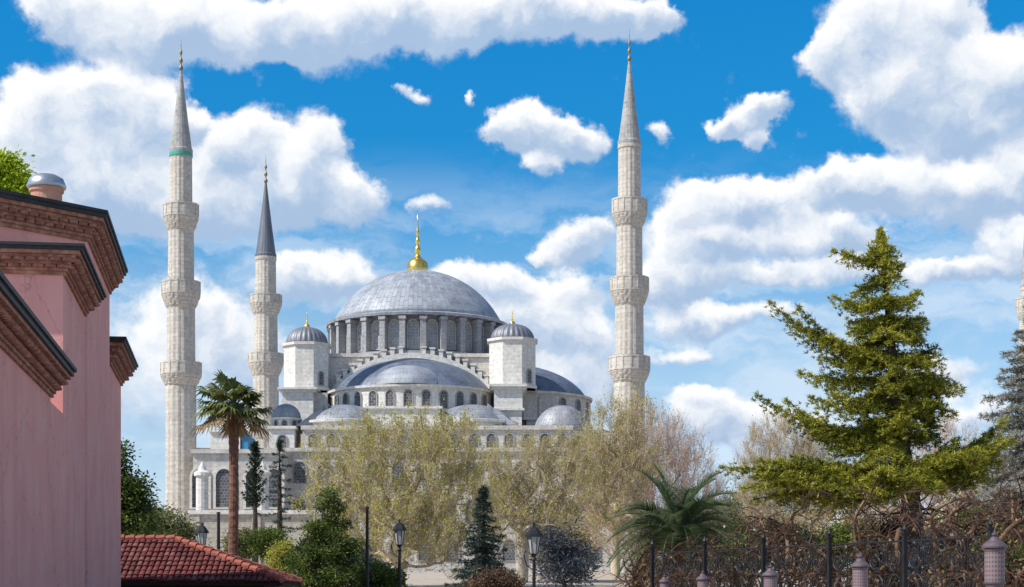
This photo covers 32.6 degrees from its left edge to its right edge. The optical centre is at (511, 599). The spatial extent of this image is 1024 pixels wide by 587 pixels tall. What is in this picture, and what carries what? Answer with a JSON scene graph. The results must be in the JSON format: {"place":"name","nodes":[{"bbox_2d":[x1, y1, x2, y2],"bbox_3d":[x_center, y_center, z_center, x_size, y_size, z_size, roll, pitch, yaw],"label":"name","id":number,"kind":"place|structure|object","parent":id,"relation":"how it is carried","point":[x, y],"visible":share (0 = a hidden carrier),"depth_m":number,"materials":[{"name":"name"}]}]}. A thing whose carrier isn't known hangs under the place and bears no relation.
{"place":"outdoors","nodes":[
{"label":"outdoors","id":0,"kind":"place"},
{"bbox_2d":[0,0,1023,571],"label":"sky","id":1,"kind":"structure","parent":0,"point":[775,135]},
{"bbox_2d":[294,572,851,586],"bbox_3d":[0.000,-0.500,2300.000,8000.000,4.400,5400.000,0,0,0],"label":"ground","id":2,"kind":"structure","parent":0,"point":[428,579],"depth_m":136.14,"materials":[{"name":"beige stone"}]},
{"bbox_2d":[0,144,37,194],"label":"lime tree","id":3,"kind":"object","parent":2,"relation":"on","point":[14,176],"visible":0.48,"depth_m":87.30,"materials":[{"name":"green plant"}]},
{"bbox_2d":[0,173,138,586],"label":"pink house","id":4,"kind":"structure","parent":2,"relation":"on","point":[69,365],"depth_m":45.24,"materials":[{"name":"paint"}]},
{"bbox_2d":[121,438,169,535],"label":"green tree","id":5,"kind":"object","parent":2,"relation":"on","point":[136,511],"visible":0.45,"depth_m":95.43,"materials":[{"name":"green plant"}]},
{"bbox_2d":[146,498,211,545],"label":"olive tree","id":6,"kind":"object","parent":2,"relation":"on","point":[185,528],"visible":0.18,"depth_m":111.46,"materials":[{"name":"green plant"}]},
{"bbox_2d":[160,50,201,521],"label":"minaret","id":7,"kind":"object","parent":2,"relation":"on","point":[180,371],"visible":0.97,"depth_m":218.50,"materials":[{"name":"beige stone"}]},
{"bbox_2d":[196,522,208,544],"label":"street lamp","id":8,"kind":"object","parent":2,"relation":"on","point":[202,531],"visible":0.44,"depth_m":103.82,"materials":[{"name":"white glass"}]},
{"bbox_2d":[121,534,302,586],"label":"tiled kiosk","id":9,"kind":"object","parent":2,"relation":"on","point":[163,560],"visible":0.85,"depth_m":77.17,"materials":[{"name":"red tile"}]},
{"bbox_2d":[217,512,219,549],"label":"pole","id":10,"kind":"object","parent":2,"relation":"on","point":[218,530],"visible":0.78,"depth_m":99.92,"materials":[{"name":"black metal"}]},
{"bbox_2d":[188,369,275,555],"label":"fan palm","id":11,"kind":"object","parent":2,"relation":"on","point":[235,414],"visible":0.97,"depth_m":89.76,"materials":[{"name":"green plant"}]},
{"bbox_2d":[216,526,263,561],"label":"shrub","id":12,"kind":"object","parent":2,"relation":"on","point":[243,552],"visible":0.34,"depth_m":104.60,"materials":[{"name":"green plant"}]},
{"bbox_2d":[241,440,268,562],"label":"cypress tree","id":13,"kind":"object","parent":2,"relation":"on","point":[255,476],"visible":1,"depth_m":177.78,"materials":[{"name":"green plant"}]},
{"bbox_2d":[188,510,330,571],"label":"precinct wall","id":14,"kind":"structure","parent":2,"relation":"on","point":[208,518],"depth_m":190.00,"materials":[{"name":"stone"}]},
{"bbox_2d":[247,160,283,447],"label":"minaret","id":15,"kind":"object","parent":2,"relation":"on","point":[265,361],"visible":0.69,"depth_m":275.45,"materials":[{"name":"beige stone"}]},
{"bbox_2d":[241,524,293,562],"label":"shrub","id":16,"kind":"object","parent":2,"relation":"on","point":[261,538],"visible":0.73,"depth_m":97.60,"materials":[{"name":"green plant"}]},
{"bbox_2d":[256,438,302,537],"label":"thin conifer","id":17,"kind":"object","parent":2,"relation":"on","point":[280,495],"visible":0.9,"depth_m":124.87,"materials":[{"name":"green plant"}]},
{"bbox_2d":[262,537,298,573],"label":"shrub","id":18,"kind":"object","parent":2,"relation":"on","point":[281,548],"visible":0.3,"depth_m":89.69,"materials":[{"name":"yellow plant"}]},
{"bbox_2d":[272,482,402,586],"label":"evergreen tree","id":19,"kind":"object","parent":2,"relation":"on","point":[324,551],"visible":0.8,"depth_m":84.45,"materials":[{"name":"green plant"}]},
{"bbox_2d":[365,506,368,586],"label":"pole","id":20,"kind":"object","parent":2,"relation":"on","point":[367,545],"visible":1,"depth_m":59.95,"materials":[{"name":"black metal"}]},
{"bbox_2d":[344,557,412,586],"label":"shrub","id":21,"kind":"object","parent":2,"relation":"on","point":[381,574],"visible":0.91,"depth_m":65.60,"materials":[{"name":"green plant"}]},
{"bbox_2d":[391,519,406,586],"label":"street lamp","id":22,"kind":"object","parent":2,"relation":"on","point":[399,529],"visible":1,"depth_m":63.94,"materials":[{"name":"black metal"}]},
{"bbox_2d":[288,398,513,585],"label":"spring tree","id":23,"kind":"object","parent":2,"relation":"on","point":[421,508],"visible":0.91,"depth_m":120.93,"materials":[{"name":"green plant"}]},
{"bbox_2d":[190,210,612,571],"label":"mosque","id":24,"kind":"structure","parent":2,"relation":"on","point":[417,331],"depth_m":231.20,"materials":[{"name":"stone"}]},
{"bbox_2d":[444,484,518,586],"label":"fir tree","id":25,"kind":"object","parent":2,"relation":"on","point":[484,547],"visible":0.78,"depth_m":99.72,"materials":[{"name":"green plant"}]},
{"bbox_2d":[457,565,538,586],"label":"shrub","id":26,"kind":"object","parent":2,"relation":"on","point":[496,578],"visible":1,"depth_m":79.38,"materials":[{"name":"brown plant"}]},
{"bbox_2d":[457,420,603,582],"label":"spring tree","id":27,"kind":"object","parent":2,"relation":"on","point":[518,524],"visible":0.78,"depth_m":131.34,"materials":[{"name":"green plant"}]},
{"bbox_2d":[523,522,542,586],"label":"street lamp","id":28,"kind":"object","parent":2,"relation":"on","point":[533,535],"visible":1,"depth_m":59.93,"materials":[{"name":"black metal"}]},
{"bbox_2d":[519,516,610,586],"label":"dark shrub","id":29,"kind":"object","parent":2,"relation":"on","point":[559,568],"visible":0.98,"depth_m":89.58,"materials":[{"name":"grey plant"}]},
{"bbox_2d":[529,499,606,567],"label":"distant tree","id":30,"kind":"object","parent":2,"relation":"on","point":[587,538],"visible":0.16,"depth_m":167.15,"materials":[{"name":"beige plant"}]},
{"bbox_2d":[555,379,665,577],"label":"spring tree","id":31,"kind":"object","parent":2,"relation":"on","point":[627,456],"visible":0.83,"depth_m":141.37,"materials":[{"name":"beige plant"}]},
{"bbox_2d":[608,29,649,571],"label":"minaret","id":32,"kind":"object","parent":2,"relation":"on","point":[629,293],"visible":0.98,"depth_m":215.63,"materials":[{"name":"white stone"}]},
{"bbox_2d":[598,524,676,586],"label":"climbing vine","id":33,"kind":"object","parent":2,"relation":"on","point":[634,582],"visible":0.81,"depth_m":49.18,"materials":[{"name":"brown plant"}]},
{"bbox_2d":[555,393,734,561],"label":"bare tree","id":34,"kind":"object","parent":2,"relation":"on","point":[682,458],"visible":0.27,"depth_m":148.78,"materials":[{"name":"brown plant"}]},
{"bbox_2d":[659,573,669,586],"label":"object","id":35,"kind":"object","parent":2,"relation":"on","point":[664,581],"visible":1,"depth_m":42.41,"materials":[{"name":"stone"}]},
{"bbox_2d":[604,463,749,586],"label":"date palm","id":36,"kind":"object","parent":2,"relation":"on","point":[673,521],"visible":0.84,"depth_m":50.41,"materials":[{"name":"green plant"}]},
{"bbox_2d":[617,554,741,586],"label":"shrub","id":37,"kind":"object","parent":2,"relation":"on","point":[689,571],"visible":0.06,"depth_m":59.70,"materials":[{"name":"brown plant"}]},
{"bbox_2d":[640,535,745,586],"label":"climbing vine","id":38,"kind":"object","parent":2,"relation":"on","point":[674,576],"visible":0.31,"depth_m":46.79,"materials":[{"name":"brown plant"}]},
{"bbox_2d":[696,570,709,586],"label":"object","id":39,"kind":"object","parent":2,"relation":"on","point":[702,579],"visible":1,"depth_m":36.91,"materials":[{"name":"stone"}]},
{"bbox_2d":[709,527,758,586],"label":"shrub","id":40,"kind":"object","parent":2,"relation":"on","point":[735,553],"visible":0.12,"depth_m":65.65,"materials":[{"name":"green plant"}]},
{"bbox_2d":[703,483,772,545],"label":"distant tree","id":41,"kind":"object","parent":2,"relation":"on","point":[736,507],"visible":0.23,"depth_m":170.82,"materials":[{"name":"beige plant"}]},
{"bbox_2d":[673,510,823,586],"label":"climbing vine","id":42,"kind":"object","parent":2,"relation":"on","point":[736,573],"visible":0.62,"depth_m":44.43,"materials":[{"name":"brown plant"}]},
{"bbox_2d":[762,563,778,586],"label":"bollard","id":43,"kind":"object","parent":2,"relation":"on","point":[770,575],"visible":1,"depth_m":30.40,"materials":[{"name":"stone"}]},
{"bbox_2d":[751,507,804,569],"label":"distant tree","id":44,"kind":"object","parent":2,"relation":"on","point":[786,518],"visible":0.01,"depth_m":184.66,"materials":[{"name":"beige plant"}]},
{"bbox_2d":[739,518,824,586],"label":"shrub","id":45,"kind":"object","parent":2,"relation":"on","point":[805,535],"visible":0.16,"depth_m":56.75,"materials":[{"name":"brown plant"}]},
{"bbox_2d":[724,404,844,535],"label":"bare tree","id":46,"kind":"object","parent":2,"relation":"on","point":[777,447],"visible":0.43,"depth_m":159.24,"materials":[{"name":"beige plant"}]},
{"bbox_2d":[730,500,849,586],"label":"climbing vine","id":47,"kind":"object","parent":2,"relation":"on","point":[786,541],"visible":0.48,"depth_m":43.30,"materials":[{"name":"brown plant"}]},
{"bbox_2d":[792,548,850,586],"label":"shrub","id":48,"kind":"object","parent":2,"relation":"on","point":[816,583],"visible":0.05,"depth_m":61.77,"materials":[{"name":"brown plant"}]},
{"bbox_2d":[649,517,994,586],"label":"iron fence","id":49,"kind":"object","parent":2,"relation":"on","point":[829,560],"visible":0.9,"depth_m":37.77,"materials":[{"name":"black metal"}]},
{"bbox_2d":[737,457,931,586],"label":"climbing vine","id":50,"kind":"object","parent":2,"relation":"on","point":[795,534],"visible":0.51,"depth_m":40.71,"materials":[{"name":"brown plant"}]},
{"bbox_2d":[806,514,873,586],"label":"shrub","id":51,"kind":"object","parent":2,"relation":"on","point":[842,538],"visible":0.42,"depth_m":57.67,"materials":[{"name":"green plant"}]},
{"bbox_2d":[797,500,885,541],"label":"distant tree","id":52,"kind":"object","parent":2,"relation":"on","point":[835,516],"visible":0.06,"depth_m":177.05,"materials":[{"name":"beige plant"}]},
{"bbox_2d":[850,553,869,586],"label":"bollard","id":53,"kind":"object","parent":2,"relation":"on","point":[860,566],"visible":1,"depth_m":23.91,"materials":[{"name":"stone"}]},
{"bbox_2d":[715,225,1018,561],"bbox_3d":[12.255,-5.537,59.547,9.569,14.638,6.190,0,0,-25],"label":"cedar tree","id":54,"kind":"object","parent":2,"relation":"on","point":[889,435],"visible":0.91,"depth_m":59.31,"materials":[{"name":"green plant"}]},
{"bbox_2d":[841,537,907,586],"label":"shrub","id":55,"kind":"object","parent":2,"relation":"on","point":[880,551],"visible":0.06,"depth_m":53.66,"materials":[{"name":"brown plant"}]},
{"bbox_2d":[851,501,900,540],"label":"distant tree","id":56,"kind":"object","parent":2,"relation":"on","point":[874,518],"visible":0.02,"depth_m":164.30,"materials":[{"name":"beige plant"}]},
{"bbox_2d":[870,510,901,551],"bbox_3d":[13.385,-0.730,61.515,2.603,4.796,2.423,0,0,0],"label":"shrub","id":57,"kind":"object","parent":2,"relation":"on","point":[886,528],"visible":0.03,"depth_m":61.26,"materials":[{"name":"green plant"}]},
{"bbox_2d":[808,476,1022,586],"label":"climbing vine","id":58,"kind":"object","parent":2,"relation":"on","point":[898,530],"visible":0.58,"depth_m":39.88,"materials":[{"name":"brown plant"}]},
{"bbox_2d":[916,512,921,586],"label":"pole","id":59,"kind":"object","parent":2,"relation":"on","point":[918,548],"visible":0.62,"depth_m":39.96,"materials":[{"name":"black metal"}]},
{"bbox_2d":[898,523,960,586],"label":"shrub","id":60,"kind":"object","parent":2,"relation":"on","point":[911,570],"visible":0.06,"depth_m":51.76,"materials":[{"name":"brown plant"}]},
{"bbox_2d":[865,400,1000,530],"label":"bare tree","id":61,"kind":"object","parent":2,"relation":"on","point":[948,430],"visible":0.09,"depth_m":149.15,"materials":[{"name":"grey plant"}]},
{"bbox_2d":[921,536,983,586],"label":"shrub","id":62,"kind":"object","parent":2,"relation":"on","point":[952,559],"visible":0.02,"depth_m":45.90,"materials":[{"name":"brown plant"}]},
{"bbox_2d":[924,489,988,530],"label":"distant tree","id":63,"kind":"object","parent":2,"relation":"on","point":[942,508],"visible":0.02,"depth_m":169.61,"materials":[{"name":"beige plant"}]},
{"bbox_2d":[892,481,1021,586],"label":"climbing vine","id":64,"kind":"object","parent":2,"relation":"on","point":[951,543],"visible":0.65,"depth_m":37.85,"materials":[{"name":"brown plant"}]},
{"bbox_2d":[927,499,990,561],"bbox_3d":[15.162,-0.862,58.009,2.909,5.113,2.570,0,0,18],"label":"shrub","id":65,"kind":"object","parent":2,"relation":"on","point":[962,521],"visible":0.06,"depth_m":57.67,"materials":[{"name":"brown plant"}]},
{"bbox_2d":[947,462,1023,586],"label":"climbing vine","id":66,"kind":"object","parent":2,"relation":"on","point":[1014,579],"visible":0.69,"depth_m":35.74,"materials":[{"name":"brown plant"}]},
{"bbox_2d":[959,304,1023,516],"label":"blue spruce","id":67,"kind":"object","parent":2,"relation":"on","point":[1015,422],"visible":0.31,"depth_m":69.59,"materials":[{"name":"green plant"}]},
{"bbox_2d":[959,502,1023,551],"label":"shrub","id":68,"kind":"object","parent":2,"relation":"on","point":[1003,530],"visible":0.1,"depth_m":54.70,"materials":[{"name":"brown plant"}]},
{"bbox_2d":[981,528,1007,586],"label":"bollard","id":69,"kind":"object","parent":2,"relation":"on","point":[994,546],"visible":1,"depth_m":16.42,"materials":[{"name":"stone"}]},
{"bbox_2d":[1005,541,1023,585],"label":"shrub","id":70,"kind":"object","parent":2,"relation":"on","point":[1018,556],"visible":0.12,"depth_m":46.66,"materials":[{"name":"green plant"}]},
{"bbox_2d":[1014,242,1023,449],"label":"minaret","id":71,"kind":"object","parent":2,"relation":"on","point":[1019,301],"visible":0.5,"depth_m":261.53,"materials":[{"name":"white stone"}]}
]}

